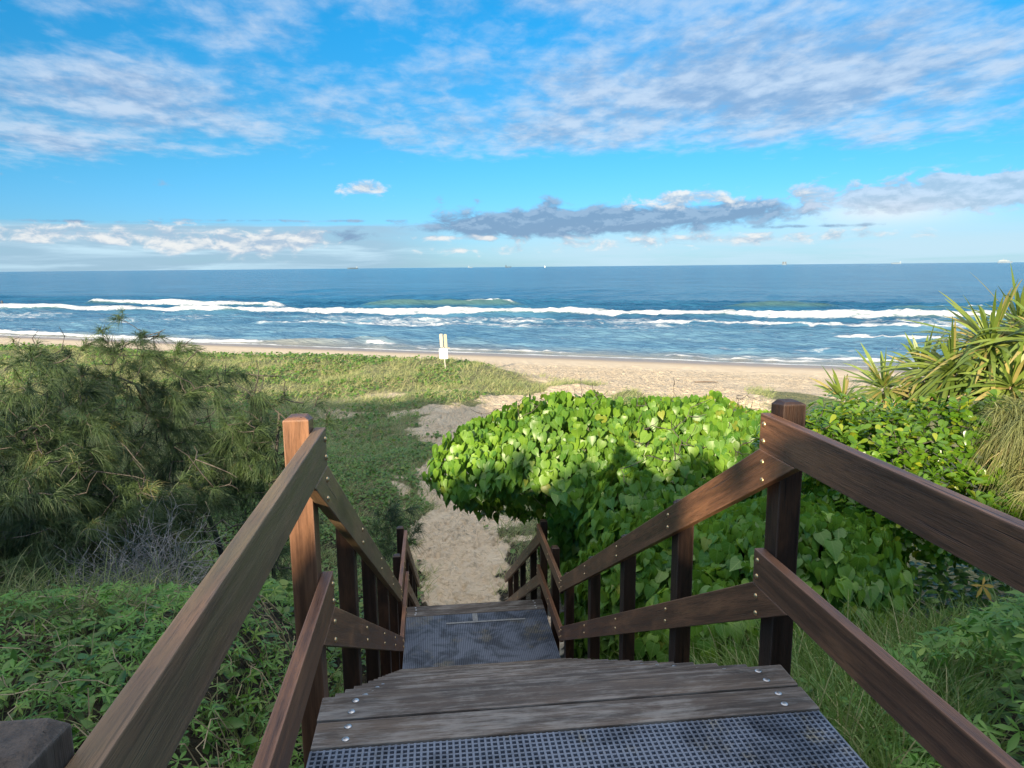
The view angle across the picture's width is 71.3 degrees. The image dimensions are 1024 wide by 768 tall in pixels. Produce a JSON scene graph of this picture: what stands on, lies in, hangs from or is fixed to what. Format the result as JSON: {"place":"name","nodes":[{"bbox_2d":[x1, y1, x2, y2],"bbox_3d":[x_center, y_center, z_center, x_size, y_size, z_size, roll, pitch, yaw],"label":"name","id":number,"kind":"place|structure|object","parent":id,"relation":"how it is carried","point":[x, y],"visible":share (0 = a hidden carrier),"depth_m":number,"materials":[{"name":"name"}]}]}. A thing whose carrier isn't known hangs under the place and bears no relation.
{"place":"outdoors","nodes":[
{"label":"outdoors","id":0,"kind":"place"},
{"bbox_2d":[0,262,1023,368],"bbox_3d":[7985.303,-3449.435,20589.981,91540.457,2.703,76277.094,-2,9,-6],"label":"sea","id":1,"kind":"structure","parent":0,"point":[835,315],"depth_m":141.64,"materials":[{"name":"liquid"}]},
{"bbox_2d":[997,259,1012,262],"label":"cargo ship","id":2,"kind":"object","parent":1,"relation":"on","point":[1004,261],"visible":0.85,"depth_m":7324.85},
{"bbox_2d":[0,335,1023,767],"bbox_3d":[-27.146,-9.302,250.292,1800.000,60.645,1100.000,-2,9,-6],"label":"ground","id":3,"kind":"structure","parent":0,"point":[464,553],"depth_m":32.32,"materials":[{"name":"beige sand"}]},
{"bbox_2d":[0,331,161,583],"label":"casuarina tree","id":4,"kind":"object","parent":3,"relation":"on","point":[32,454],"visible":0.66,"depth_m":8.94,"materials":[{"name":"green plant"}]},
{"bbox_2d":[0,447,246,592],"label":"casuarina tree","id":5,"kind":"object","parent":3,"relation":"on","point":[116,520],"visible":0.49,"depth_m":8.47,"materials":[{"name":"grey plant"}]},
{"bbox_2d":[27,490,231,608],"bbox_3d":[-3.338,1.820,6.609,1.842,1.496,1.994,-9,12,-41],"label":"dead shrub","id":6,"kind":"object","parent":3,"relation":"on","point":[134,564],"visible":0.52,"depth_m":6.71,"materials":[{"name":"grey plant"}]},
{"bbox_2d":[0,306,284,555],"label":"casuarina tree","id":7,"kind":"object","parent":3,"relation":"on","point":[161,423],"visible":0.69,"depth_m":10.58,"materials":[{"name":"green plant"}]},
{"bbox_2d":[0,550,288,596],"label":"grass","id":8,"kind":"structure","parent":3,"relation":"on","point":[3,571],"depth_m":7.72,"materials":[{"name":"green plant"}]},
{"bbox_2d":[0,580,343,767],"bbox_3d":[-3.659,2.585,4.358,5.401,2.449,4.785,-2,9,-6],"label":"fine leaf creeper","id":9,"kind":"object","parent":3,"relation":"on","point":[110,623],"visible":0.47,"depth_m":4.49,"materials":[{"name":"green plant"}]},
{"bbox_2d":[0,539,363,767],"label":"straw grass","id":10,"kind":"structure","parent":3,"relation":"on","point":[34,611],"depth_m":4.84,"materials":[{"name":"green plant"}]},
{"bbox_2d":[1,446,427,692],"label":"slope creeper","id":11,"kind":"object","parent":3,"relation":"on","point":[289,587],"visible":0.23,"depth_m":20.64,"materials":[{"name":"green plant"}]},
{"bbox_2d":[188,373,348,580],"bbox_3d":[-3.824,2.112,11.202,2.168,4.672,2.207,3,10,19],"label":"casuarina tree","id":12,"kind":"object","parent":3,"relation":"on","point":[282,569],"visible":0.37,"depth_m":10.69,"materials":[{"name":"green plant"}]},
{"bbox_2d":[0,342,724,581],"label":"beach runner vine","id":13,"kind":"object","parent":3,"relation":"on","point":[356,359],"visible":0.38,"depth_m":41.54,"materials":[{"name":"green plant"}]},
{"bbox_2d":[0,345,780,598],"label":"dune grass","id":14,"kind":"structure","parent":3,"relation":"on","point":[555,383],"depth_m":35.75,"materials":[{"name":"green plant"}]},
{"bbox_2d":[356,496,430,579],"bbox_3d":[-2.092,3.313,12.420,1.866,2.693,1.344,-8,12,-37],"label":"casuarina sapling","id":15,"kind":"object","parent":3,"relation":"on","point":[394,524],"visible":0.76,"depth_m":12.41,"materials":[{"name":"green plant"}]},
{"bbox_2d":[439,334,449,366],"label":"beach sign","id":16,"kind":"object","parent":3,"relation":"on","point":[443,352],"visible":0.95,"depth_m":44.93,"materials":[{"name":"white"}]},
{"bbox_2d":[0,399,1023,767],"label":"beach staircase","id":17,"kind":"structure","parent":3,"relation":"on","point":[488,685],"depth_m":2.41,"materials":[{"name":"brown wood"}]},
{"bbox_2d":[422,378,921,573],"bbox_3d":[1.783,2.062,9.610,6.404,4.186,4.113,2,10,12],"label":"heart leaf tree","id":18,"kind":"object","parent":3,"relation":"on","point":[639,454],"visible":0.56,"depth_m":9.06,"materials":[{"name":"green plant"}]},
{"bbox_2d":[560,491,917,665],"bbox_3d":[1.837,2.385,7.626,2.868,2.941,3.993,-5,10,-26],"label":"heart leaf shrub","id":19,"kind":"object","parent":3,"relation":"on","point":[859,555],"visible":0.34,"depth_m":6.28,"materials":[{"name":"green plant"}]},
{"bbox_2d":[593,571,1023,767],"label":"long grass","id":20,"kind":"structure","parent":3,"relation":"on","point":[807,660],"depth_m":4.39,"materials":[{"name":"green plant"}]},
{"bbox_2d":[719,561,1023,767],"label":"undergrowth","id":21,"kind":"object","parent":3,"relation":"on","point":[935,574],"visible":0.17,"depth_m":6.78,"materials":[{"name":"green plant"}]},
{"bbox_2d":[806,324,958,466],"bbox_3d":[5.004,1.033,9.612,2.243,3.758,1.460,3,10,19],"label":"pandanus tree","id":22,"kind":"object","parent":3,"relation":"on","point":[883,380],"visible":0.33,"depth_m":9.39,"materials":[{"name":"green plant"}]},
{"bbox_2d":[751,388,1023,572],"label":"glossy shrub","id":23,"kind":"object","parent":3,"relation":"on","point":[948,430],"visible":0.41,"depth_m":7.19,"materials":[{"name":"green plant"}]},
{"bbox_2d":[793,590,1023,767],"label":"palmate vine","id":24,"kind":"object","parent":3,"relation":"on","point":[998,619],"visible":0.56,"depth_m":4.12,"materials":[{"name":"green plant"}]},
{"bbox_2d":[972,577,993,601],"bbox_3d":[2.723,1.187,4.119,0.142,0.124,0.070,-2,9,-6],"label":"dead leaf","id":25,"kind":"object","parent":24,"relation":"hanging from","point":[988,594],"visible":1,"depth_m":4.11,"materials":[{"name":"plant"}]},
{"bbox_2d":[878,263,1023,493],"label":"pandanus tree","id":26,"kind":"object","parent":3,"relation":"on","point":[997,349],"visible":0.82,"depth_m":8.59,"materials":[{"name":"green plant"}]},
{"bbox_2d":[957,390,1023,600],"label":"casuarina tree","id":27,"kind":"object","parent":3,"relation":"on","point":[1009,426],"visible":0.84,"depth_m":6.80,"materials":[{"name":"plant"}]},
{"bbox_2d":[0,0,1023,271],"label":"sky","id":28,"kind":"structure","parent":0,"point":[135,135],"materials":[{"name":"blue"}]}
]}

